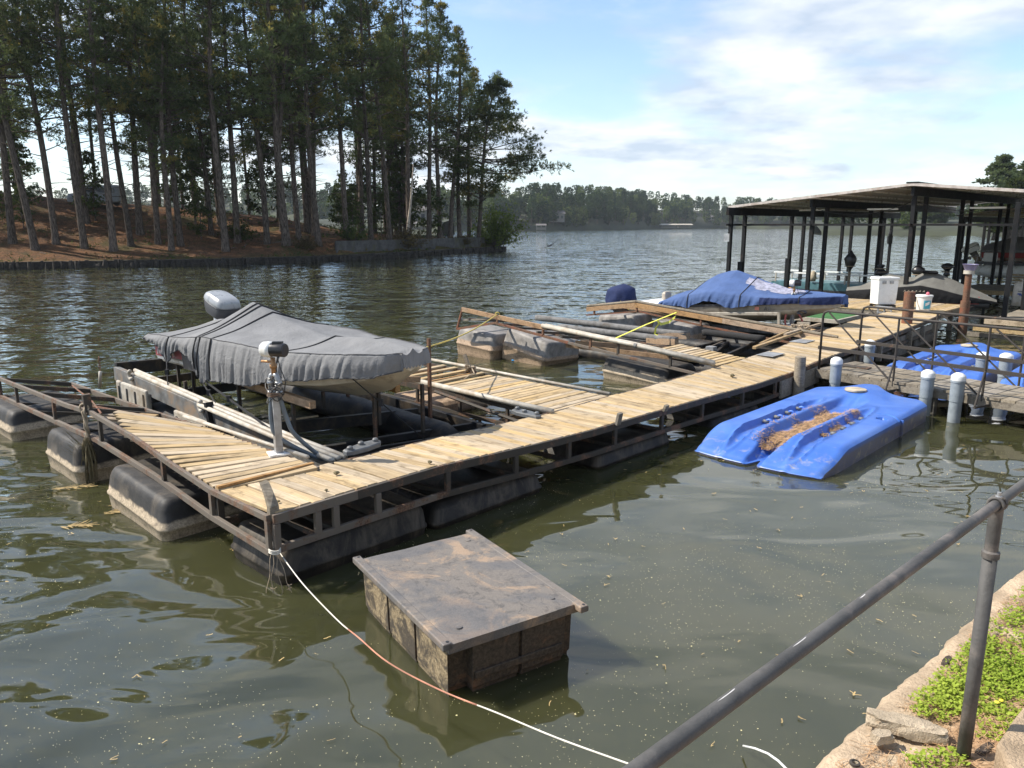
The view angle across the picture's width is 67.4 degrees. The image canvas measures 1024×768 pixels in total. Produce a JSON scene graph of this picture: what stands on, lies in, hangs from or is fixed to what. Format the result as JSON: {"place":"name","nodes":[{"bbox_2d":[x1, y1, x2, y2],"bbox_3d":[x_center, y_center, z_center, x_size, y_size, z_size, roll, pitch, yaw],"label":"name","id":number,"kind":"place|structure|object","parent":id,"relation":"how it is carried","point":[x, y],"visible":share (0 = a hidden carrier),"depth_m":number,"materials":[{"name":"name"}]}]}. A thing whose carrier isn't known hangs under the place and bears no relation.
{"place":"outdoors","nodes":[
{"label":"outdoors","id":0,"kind":"place"},
{"bbox_2d":[0,195,494,261],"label":"ground","id":1,"kind":"structure","parent":0,"point":[207,245],"depth_m":77.57,"materials":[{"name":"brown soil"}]},
{"bbox_2d":[0,121,45,213],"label":"young tree","id":2,"kind":"object","parent":1,"relation":"on","point":[22,162],"visible":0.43,"depth_m":76.55,"materials":[{"name":"green plant"}]},
{"bbox_2d":[0,4,70,250],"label":"pine tree","id":3,"kind":"object","parent":1,"relation":"on","point":[32,235],"visible":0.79,"depth_m":67.93,"materials":[{"name":"green plant"}]},
{"bbox_2d":[0,0,72,243],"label":"pine tree","id":4,"kind":"object","parent":1,"relation":"on","point":[11,230],"visible":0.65,"depth_m":68.75,"materials":[{"name":"green plant"}]},
{"bbox_2d":[0,0,96,244],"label":"pine tree","id":5,"kind":"object","parent":1,"relation":"on","point":[55,237],"visible":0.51,"depth_m":69.83,"materials":[{"name":"green plant"}]},
{"bbox_2d":[0,0,104,248],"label":"pine tree","id":6,"kind":"object","parent":1,"relation":"on","point":[83,242],"visible":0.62,"depth_m":69.12,"materials":[{"name":"green plant"}]},
{"bbox_2d":[3,0,118,167],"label":"pine tree","id":7,"kind":"object","parent":1,"relation":"on","point":[61,27],"visible":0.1,"depth_m":79.05,"materials":[{"name":"green plant"}]},
{"bbox_2d":[6,0,122,223],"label":"pine tree","id":8,"kind":"object","parent":1,"relation":"on","point":[78,154],"visible":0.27,"depth_m":76.05,"materials":[{"name":"green plant"}]},
{"bbox_2d":[66,150,111,220],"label":"young tree","id":9,"kind":"object","parent":1,"relation":"on","point":[88,159],"visible":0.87,"depth_m":78.12,"materials":[{"name":"green plant"}]},
{"bbox_2d":[37,0,156,251],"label":"pine tree","id":10,"kind":"object","parent":1,"relation":"on","point":[98,112],"visible":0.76,"depth_m":69.44,"materials":[{"name":"green plant"}]},
{"bbox_2d":[58,0,171,246],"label":"pine tree","id":11,"kind":"object","parent":1,"relation":"on","point":[118,169],"visible":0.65,"depth_m":70.55,"materials":[{"name":"green plant"}]},
{"bbox_2d":[68,0,191,234],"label":"pine tree","id":12,"kind":"object","parent":1,"relation":"on","point":[138,210],"visible":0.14,"depth_m":76.51,"materials":[{"name":"green plant"}]},
{"bbox_2d":[71,0,205,244],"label":"pine tree","id":13,"kind":"object","parent":1,"relation":"on","point":[157,235],"visible":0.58,"depth_m":72.07,"materials":[{"name":"green plant"}]},
{"bbox_2d":[117,1,181,205],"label":"pine tree","id":14,"kind":"object","parent":1,"relation":"on","point":[141,165],"visible":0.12,"depth_m":90.08,"materials":[{"name":"green plant"}]},
{"bbox_2d":[114,13,221,250],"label":"pine tree","id":15,"kind":"object","parent":1,"relation":"on","point":[163,145],"visible":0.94,"depth_m":71.53,"materials":[{"name":"green plant"}]},
{"bbox_2d":[107,0,229,246],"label":"pine tree","id":16,"kind":"object","parent":1,"relation":"on","point":[177,213],"visible":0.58,"depth_m":73.61,"materials":[{"name":"green plant"}]},
{"bbox_2d":[132,0,253,251],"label":"pine tree","id":17,"kind":"object","parent":1,"relation":"on","point":[225,246],"visible":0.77,"depth_m":73.48,"materials":[{"name":"green plant"}]},
{"bbox_2d":[148,0,239,235],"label":"pine tree","id":18,"kind":"object","parent":1,"relation":"on","point":[202,157],"visible":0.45,"depth_m":79.14,"materials":[{"name":"green plant"}]},
{"bbox_2d":[168,132,222,224],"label":"young tree","id":19,"kind":"object","parent":1,"relation":"on","point":[187,177],"visible":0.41,"depth_m":81.86,"materials":[{"name":"green plant"}]},
{"bbox_2d":[184,191,214,238],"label":"young tree","id":20,"kind":"object","parent":1,"relation":"on","point":[197,210],"visible":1,"depth_m":78.81,"materials":[{"name":"green plant"}]},
{"bbox_2d":[166,0,241,224],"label":"pine tree","id":21,"kind":"object","parent":1,"relation":"on","point":[214,182],"visible":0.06,"depth_m":81.87,"materials":[{"name":"green plant"}]},
{"bbox_2d":[157,3,256,226],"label":"pine tree","id":22,"kind":"object","parent":1,"relation":"on","point":[219,135],"visible":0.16,"depth_m":82.26,"materials":[{"name":"green plant"}]},
{"bbox_2d":[169,0,288,242],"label":"pine tree","id":23,"kind":"object","parent":1,"relation":"on","point":[229,120],"visible":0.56,"depth_m":77.65,"materials":[{"name":"green plant"}]},
{"bbox_2d":[191,0,305,244],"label":"pine tree","id":24,"kind":"object","parent":1,"relation":"on","point":[266,233],"visible":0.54,"depth_m":77.14,"materials":[{"name":"green plant"}]},
{"bbox_2d":[0,246,503,269],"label":"shore stones","id":25,"kind":"object","parent":1,"relation":"on","point":[122,264],"visible":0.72,"depth_m":70.88,"materials":[{"name":"stone"}]},
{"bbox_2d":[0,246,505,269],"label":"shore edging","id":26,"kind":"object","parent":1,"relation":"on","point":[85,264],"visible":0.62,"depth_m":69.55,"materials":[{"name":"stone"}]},
{"bbox_2d":[238,142,289,213],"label":"young tree","id":27,"kind":"object","parent":1,"relation":"on","point":[255,177],"visible":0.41,"depth_m":89.13,"materials":[{"name":"green plant"}]},
{"bbox_2d":[234,0,306,231],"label":"pine tree","id":28,"kind":"object","parent":1,"relation":"on","point":[270,183],"visible":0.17,"depth_m":84.68,"materials":[{"name":"green plant"}]},
{"bbox_2d":[215,0,334,245],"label":"pine tree","id":29,"kind":"object","parent":1,"relation":"on","point":[276,118],"visible":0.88,"depth_m":75.74,"materials":[{"name":"green plant"}]},
{"bbox_2d":[234,4,351,239],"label":"pine tree","id":30,"kind":"object","parent":1,"relation":"on","point":[292,144],"visible":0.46,"depth_m":80.41,"materials":[{"name":"green plant"}]},
{"bbox_2d":[242,2,352,232],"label":"pine tree","id":31,"kind":"object","parent":1,"relation":"on","point":[305,208],"visible":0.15,"depth_m":86.74,"materials":[{"name":"green plant"}]},
{"bbox_2d":[245,0,360,246],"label":"pine tree","id":32,"kind":"object","parent":1,"relation":"on","point":[310,168],"visible":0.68,"depth_m":79.08,"materials":[{"name":"green plant"}]},
{"bbox_2d":[290,0,368,235],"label":"pine tree","id":33,"kind":"object","parent":1,"relation":"on","point":[341,110],"visible":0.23,"depth_m":84.48,"materials":[{"name":"green plant"}]},
{"bbox_2d":[304,0,391,238],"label":"pine tree","id":34,"kind":"object","parent":1,"relation":"on","point":[327,15],"visible":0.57,"depth_m":84.27,"materials":[{"name":"green plant"}]},
{"bbox_2d":[339,180,365,230],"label":"young tree","id":35,"kind":"object","parent":1,"relation":"on","point":[352,189],"visible":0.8,"depth_m":88.59,"materials":[{"name":"green plant"}]},
{"bbox_2d":[324,27,384,232],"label":"pine tree","id":36,"kind":"object","parent":1,"relation":"on","point":[354,157],"visible":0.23,"depth_m":97.28,"materials":[{"name":"green plant"}]},
{"bbox_2d":[316,0,411,239],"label":"pine tree","id":37,"kind":"object","parent":1,"relation":"on","point":[350,7],"visible":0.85,"depth_m":84.14,"materials":[{"name":"green plant"}]},
{"bbox_2d":[319,0,409,233],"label":"pine tree","id":38,"kind":"object","parent":1,"relation":"on","point":[360,169],"visible":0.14,"depth_m":95.17,"materials":[{"name":"green plant"}]},
{"bbox_2d":[328,0,421,239],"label":"pine tree","id":39,"kind":"object","parent":1,"relation":"on","point":[386,90],"visible":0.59,"depth_m":86.92,"materials":[{"name":"green plant"}]},
{"bbox_2d":[369,29,434,233],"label":"pine tree","id":40,"kind":"object","parent":1,"relation":"on","point":[403,169],"visible":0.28,"depth_m":101.71,"materials":[{"name":"green plant"}]},
{"bbox_2d":[381,155,423,234],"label":"young tree","id":41,"kind":"object","parent":1,"relation":"on","point":[400,188],"visible":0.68,"depth_m":102.82,"materials":[{"name":"green plant"}]},
{"bbox_2d":[369,3,441,233],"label":"pine tree","id":42,"kind":"object","parent":1,"relation":"on","point":[395,152],"visible":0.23,"depth_m":101.23,"materials":[{"name":"green plant"}]},
{"bbox_2d":[377,223,434,247],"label":"bush","id":43,"kind":"object","parent":1,"relation":"on","point":[411,239],"visible":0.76,"depth_m":91.82,"materials":[{"name":"green plant"}]},
{"bbox_2d":[371,0,443,236],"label":"pine tree","id":44,"kind":"object","parent":1,"relation":"on","point":[407,131],"visible":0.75,"depth_m":91.21,"materials":[{"name":"green plant"}]},
{"bbox_2d":[335,237,483,252],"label":"garden wall","id":45,"kind":"structure","parent":1,"relation":"on","point":[369,245],"depth_m":90.28,"materials":[{"name":"concrete"}]},
{"bbox_2d":[392,0,464,237],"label":"pine tree","id":46,"kind":"object","parent":1,"relation":"on","point":[440,24],"visible":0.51,"depth_m":97.62,"materials":[{"name":"green plant"}]},
{"bbox_2d":[412,179,450,235],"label":"young tree","id":47,"kind":"object","parent":1,"relation":"on","point":[423,221],"visible":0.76,"depth_m":100.10,"materials":[{"name":"green plant"}]},
{"bbox_2d":[385,0,480,238],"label":"pine tree","id":48,"kind":"object","parent":1,"relation":"on","point":[442,84],"visible":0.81,"depth_m":94.92,"materials":[{"name":"green plant"}]},
{"bbox_2d":[416,24,495,237],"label":"pine tree","id":49,"kind":"object","parent":1,"relation":"on","point":[465,66],"visible":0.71,"depth_m":101.14,"materials":[{"name":"green plant"}]},
{"bbox_2d":[417,42,508,237],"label":"pine tree","id":50,"kind":"object","parent":1,"relation":"on","point":[472,88],"visible":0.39,"depth_m":103.72,"materials":[{"name":"green plant"}]},
{"bbox_2d":[433,66,496,235],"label":"pine tree","id":51,"kind":"object","parent":1,"relation":"on","point":[469,211],"visible":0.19,"depth_m":109.12,"materials":[{"name":"green plant"}]},
{"bbox_2d":[462,199,529,248],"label":"bush","id":52,"kind":"object","parent":1,"relation":"on","point":[495,235],"visible":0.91,"depth_m":109.63,"materials":[{"name":"green plant"}]},
{"bbox_2d":[439,70,573,241],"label":"pine tree","id":53,"kind":"object","parent":1,"relation":"on","point":[501,85],"visible":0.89,"depth_m":103.58,"materials":[{"name":"green plant"}]},
{"bbox_2d":[0,228,1023,767],"bbox_3d":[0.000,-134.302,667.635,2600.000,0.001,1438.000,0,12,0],"label":"water","id":54,"kind":"structure","parent":0,"point":[144,602],"depth_m":8.11,"materials":[{"name":"green liquid"}]},
{"bbox_2d":[0,377,319,555],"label":"finger dock","id":55,"kind":"object","parent":54,"relation":"on","point":[169,476],"visible":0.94,"depth_m":9.90,"materials":[{"name":"wood"}]},
{"bbox_2d":[79,403,90,446],"bbox_3d":[-6.014,0.592,10.859,0.124,0.661,0.152,-9,15,-37],"label":"mooring rope","id":56,"kind":"object","parent":55,"relation":"attached to","point":[85,424],"visible":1,"depth_m":10.84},
{"bbox_2d":[62,430,96,484],"bbox_3d":[-6.130,1.088,10.914,0.473,1.049,0.227,0,12,0],"label":"dead weed","id":57,"kind":"object","parent":56,"relation":"hanging from","point":[89,452],"visible":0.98,"depth_m":10.85,"materials":[{"name":"brown plant"}]},
{"bbox_2d":[259,341,342,460],"bbox_3d":[-2.497,0.305,9.602,1.181,1.730,0.307,-4,12,-17],"label":"pump post","id":58,"kind":"object","parent":55,"relation":"on","point":[271,350],"visible":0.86,"depth_m":9.44,"materials":[{"name":"grey metal"}]},
{"bbox_2d":[114,338,485,465],"bbox_3d":[-3.966,0.050,13.567,8.059,1.889,3.726,11,16,42],"label":"lift","id":59,"kind":"object","parent":54,"relation":"on","point":[136,383],"visible":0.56,"depth_m":12.99,"materials":[{"name":"grey metal"}]},
{"bbox_2d":[142,290,430,439],"bbox_3d":[-3.865,-0.342,12.944,6.417,2.077,2.679,11,16,43],"label":"boat","id":60,"kind":"object","parent":59,"relation":"on","point":[226,342],"visible":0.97,"depth_m":11.88,"materials":[{"name":"grey fabric"}]},
{"bbox_2d":[353,529,588,696],"bbox_3d":[-0.438,2.086,6.898,1.312,0.722,1.950,-7,14,-32],"label":"float box","id":61,"kind":"object","parent":54,"relation":"on","point":[472,609],"visible":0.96,"depth_m":6.43,"materials":[{"name":"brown wood"}]},
{"bbox_2d":[381,354,610,424],"bbox_3d":[-0.765,0.210,14.833,5.522,1.200,2.072,11,16,44],"label":"finger dock","id":62,"kind":"object","parent":54,"relation":"on","point":[482,389],"visible":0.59,"depth_m":14.18,"materials":[{"name":"brown wood"}]},
{"bbox_2d":[0,429,1023,767],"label":"floating pollen","id":63,"kind":"object","parent":54,"relation":"on","point":[550,667],"visible":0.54,"depth_m":7.01},
{"bbox_2d":[215,311,941,584],"bbox_3d":[5.326,-0.250,16.838,2.162,1.297,24.224,11,16,42],"label":"dock","id":64,"kind":"object","parent":54,"relation":"on","point":[364,505],"visible":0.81,"depth_m":10.13,"materials":[{"name":"brown wood"}]},
{"bbox_2d":[266,547,627,763],"bbox_3d":[-0.737,1.956,5.446,0.563,1.446,6.009,-8,14,-33],"label":"mooring line","id":65,"kind":"object","parent":64,"relation":"attached to","point":[272,552],"visible":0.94,"depth_m":5.56,"materials":[{"name":"white fabric"}]},
{"bbox_2d":[456,307,743,385],"bbox_3d":[1.917,-0.855,19.497,8.461,1.805,2.066,11,16,44],"label":"finger dock","id":66,"kind":"object","parent":54,"relation":"on","point":[641,363],"visible":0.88,"depth_m":18.98,"materials":[{"name":"brown wood"}]},
{"bbox_2d":[535,315,774,371],"bbox_3d":[3.451,-1.253,22.534,7.802,0.881,4.002,11,16,42],"label":"boat lift","id":67,"kind":"object","parent":54,"relation":"in","point":[665,337],"visible":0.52,"depth_m":21.78,"materials":[{"name":"grey"}]},
{"bbox_2d":[586,300,837,347],"bbox_3d":[5.939,-1.654,23.126,8.208,1.570,1.646,11,16,42],"label":"finger dock","id":68,"kind":"object","parent":54,"relation":"on","point":[642,318],"visible":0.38,"depth_m":23.32,"materials":[{"name":"brown wood"}]},
{"bbox_2d":[652,312,827,343],"bbox_3d":[6.990,-1.847,24.365,6.302,1.342,2.650,11,16,42],"label":"boat lift","id":69,"kind":"object","parent":54,"relation":"in","point":[741,329],"visible":0.2,"depth_m":23.18,"materials":[{"name":"grey metal"}]},
{"bbox_2d":[629,270,848,320],"bbox_3d":[7.034,-2.664,24.056,6.755,1.781,2.377,11,16,42],"label":"boat","id":70,"kind":"object","parent":69,"relation":"on","point":[735,291],"visible":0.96,"depth_m":22.97,"materials":[{"name":"blue fabric"}]},
{"bbox_2d":[605,284,636,311],"bbox_3d":[3.903,-2.825,26.995,1.330,1.400,0.880,8,14,33],"label":"outboard motor","id":71,"kind":"object","parent":70,"relation":"attached to","point":[621,292],"visible":0.51,"depth_m":26.63,"materials":[{"name":"blue fabric"}]},
{"bbox_2d":[792,356,805,395],"bbox_3d":[5.988,0.184,16.080,0.239,1.533,0.240,0,12,0],"label":"timber pole","id":72,"kind":"object","parent":54,"relation":"in","point":[799,376],"visible":0.6,"depth_m":15.93,"materials":[{"name":"grey wood"}]},
{"bbox_2d":[695,384,926,479],"bbox_3d":[5.534,0.732,13.584,2.211,0.669,5.491,11,16,42],"label":"watercraft dock","id":73,"kind":"object","parent":54,"relation":"on","point":[884,418],"visible":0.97,"depth_m":12.64,"materials":[{"name":"blue plastic"}]},
{"bbox_2d":[750,404,856,450],"bbox_3d":[4.972,0.702,13.004,0.812,0.282,2.888,11,16,42],"label":"pine straw","id":74,"kind":"object","parent":73,"relation":"on","point":[779,440],"visible":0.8,"depth_m":12.79,"materials":[{"name":"brown plant"}]},
{"bbox_2d":[794,312,869,327],"bbox_3d":[10.717,-1.955,26.189,1.830,0.851,2.795,11,16,42],"label":"finger dock","id":75,"kind":"object","parent":54,"relation":"on","point":[830,321],"visible":0.36,"depth_m":25.28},
{"bbox_2d":[771,270,903,293],"bbox_3d":[15.817,-4.822,37.292,5.921,1.350,2.182,11,16,42],"label":"boat","id":76,"kind":"object","parent":54,"relation":"on","point":[832,286],"visible":0.37,"depth_m":37.04,"materials":[{"name":"teal paint"}]},
{"bbox_2d":[723,182,1023,333],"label":"boat shed","id":77,"kind":"object","parent":54,"relation":"on","point":[884,203],"visible":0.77,"depth_m":33.80,"materials":[{"name":"metal"}]},
{"bbox_2d":[959,242,1023,279],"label":"boat","id":78,"kind":"object","parent":77,"relation":"in","point":[985,270],"visible":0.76,"depth_m":42.31,"materials":[{"name":"black paint"}]},
{"bbox_2d":[832,298,959,335],"bbox_3d":[13.627,-2.329,28.145,4.500,1.169,3.900,11,16,42],"label":"dock","id":79,"kind":"object","parent":54,"relation":"on","point":[856,305],"visible":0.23,"depth_m":27.08,"materials":[{"name":"brown wood"}]},
{"bbox_2d":[869,276,899,306],"bbox_3d":[12.988,-3.199,26.795,0.770,1.070,0.635,-1,12,-6],"label":"storage bin","id":80,"kind":"object","parent":79,"relation":"on","point":[883,291],"visible":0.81,"depth_m":26.60,"materials":[{"name":"white paint"}]},
{"bbox_2d":[815,306,1023,413],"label":"gangway","id":81,"kind":"object","parent":54,"relation":"in","point":[983,392],"visible":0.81,"depth_m":15.35,"materials":[{"name":"grey wood"}]},
{"bbox_2d":[845,270,997,318],"bbox_3d":[16.003,-3.274,30.152,5.234,2.408,3.300,11,16,42],"label":"watercraft","id":82,"kind":"object","parent":54,"relation":"on","point":[943,289],"visible":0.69,"depth_m":29.11,"materials":[{"name":"grey fabric"}]},
{"bbox_2d":[919,369,935,415],"bbox_3d":[7.984,0.453,14.860,0.255,1.497,0.255,0,12,0],"label":"mooring pile","id":83,"kind":"object","parent":54,"relation":"in","point":[928,376],"visible":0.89,"depth_m":14.70,"materials":[{"name":"white plastic"}]},
{"bbox_2d":[887,342,1020,381],"bbox_3d":[11.062,-0.418,19.146,2.091,0.669,5.441,11,16,42],"label":"watercraft dock","id":84,"kind":"object","parent":54,"relation":"on","point":[969,348],"visible":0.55,"depth_m":19.23,"materials":[{"name":"blue plastic"}]},
{"bbox_2d":[947,372,966,422],"bbox_3d":[8.252,0.541,14.325,0.255,1.541,0.255,0,12,0],"label":"mooring pile","id":85,"kind":"object","parent":54,"relation":"in","point":[957,387],"visible":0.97,"depth_m":14.19,"materials":[{"name":"white plastic"}]},
{"bbox_2d":[957,270,974,333],"bbox_3d":[15.340,-2.481,26.037,0.340,2.720,0.340,0,12,0],"label":"rusty pole","id":86,"kind":"object","parent":54,"relation":"in","point":[965,302],"visible":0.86,"depth_m":25.88,"materials":[{"name":"brown metal"}]},
{"bbox_2d":[951,153,1018,239],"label":"tree","id":87,"kind":"object","parent":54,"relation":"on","point":[1003,166],"visible":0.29,"depth_m":167.71,"materials":[{"name":"green plant"}]},
{"bbox_2d":[956,207,1023,281],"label":"boat shed","id":88,"kind":"object","parent":54,"relation":"on","point":[990,217],"visible":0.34,"depth_m":49.74,"materials":[{"name":"metal"}]},
{"bbox_2d":[981,237,1023,260],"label":"boat","id":89,"kind":"object","parent":88,"relation":"on","point":[1019,256],"visible":0.48,"depth_m":44.49,"materials":[{"name":"black metal"}]},
{"bbox_2d":[967,309,1023,340],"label":"dock","id":90,"kind":"object","parent":54,"relation":"on","point":[1018,314],"visible":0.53,"depth_m":24.97,"materials":[{"name":"grey wood"}]},
{"bbox_2d":[971,274,1023,295],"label":"dock","id":91,"kind":"object","parent":54,"relation":"on","point":[990,289],"visible":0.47,"depth_m":37.01,"materials":[{"name":"grey wood"}]},
{"bbox_2d":[975,176,1023,238],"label":"tree","id":92,"kind":"object","parent":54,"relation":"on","point":[1017,182],"visible":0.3,"depth_m":145.29,"materials":[{"name":"green plant"}]},
{"bbox_2d":[0,0,1023,210],"label":"sky","id":93,"kind":"structure","parent":0,"point":[729,99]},
{"bbox_2d":[141,201,974,229],"bbox_3d":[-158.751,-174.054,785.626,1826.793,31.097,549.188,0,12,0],"label":"hills","id":94,"kind":"structure","parent":0,"point":[592,224],"depth_m":696.03,"materials":[{"name":"green plant"}]},
{"bbox_2d":[26,180,968,226],"bbox_3d":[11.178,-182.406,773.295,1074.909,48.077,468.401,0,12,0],"label":"woods","id":95,"kind":"object","parent":94,"relation":"on","point":[591,201],"visible":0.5,"depth_m":654.60,"materials":[{"name":"green plant"}]},
{"bbox_2d":[809,220,1023,235],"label":"terrain","id":96,"kind":"structure","parent":0,"point":[930,230],"depth_m":291.31,"materials":[{"name":"green plant"}]},
{"bbox_2d":[822,211,982,228],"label":"bank woods","id":97,"kind":"object","parent":96,"relation":"on","point":[904,220],"visible":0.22,"depth_m":320.53,"materials":[{"name":"green plant"}]},
{"bbox_2d":[870,612,1023,767],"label":"ground","id":98,"kind":"structure","parent":0,"point":[905,745],"depth_m":3.21,"materials":[{"name":"soil"}]},
{"bbox_2d":[622,478,1023,767],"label":"hand railing","id":99,"kind":"object","parent":98,"relation":"on","point":[662,751],"visible":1,"depth_m":2.23,"materials":[{"name":"grey metal"}]},
{"bbox_2d":[816,570,1023,767],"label":"bank wall","id":100,"kind":"structure","parent":98,"relation":"on","point":[845,751],"depth_m":3.61,"materials":[{"name":"concrete"}]},
{"bbox_2d":[865,707,933,735],"bbox_3d":[1.649,1.450,3.272,0.255,0.056,0.082,6,13,25],"label":"broken stone","id":101,"kind":"object","parent":100,"relation":"on","point":[892,722],"visible":0.77,"depth_m":3.26,"materials":[{"name":"grey stone"}]},
{"bbox_2d":[835,588,1023,767],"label":"pine straw","id":102,"kind":"object","parent":100,"relation":"on","point":[933,720],"visible":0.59,"depth_m":3.28,"materials":[{"name":"plant"}]},
{"bbox_2d":[898,723,948,745],"bbox_3d":[1.722,1.461,3.226,0.187,0.050,0.075,4,12,17],"label":"broken stone","id":103,"kind":"object","parent":98,"relation":"on","point":[938,734],"visible":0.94,"depth_m":3.19,"materials":[{"name":"grey stone"}]},
{"bbox_2d":[901,585,1023,767],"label":"ground cover","id":104,"kind":"object","parent":98,"relation":"on","point":[945,685],"visible":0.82,"depth_m":3.52,"materials":[{"name":"green plant"}]},
{"bbox_2d":[993,708,1023,767],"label":"concrete slab","id":105,"kind":"structure","parent":98,"relation":"on","point":[1009,753],"depth_m":2.93,"materials":[{"name":"beige concrete"}]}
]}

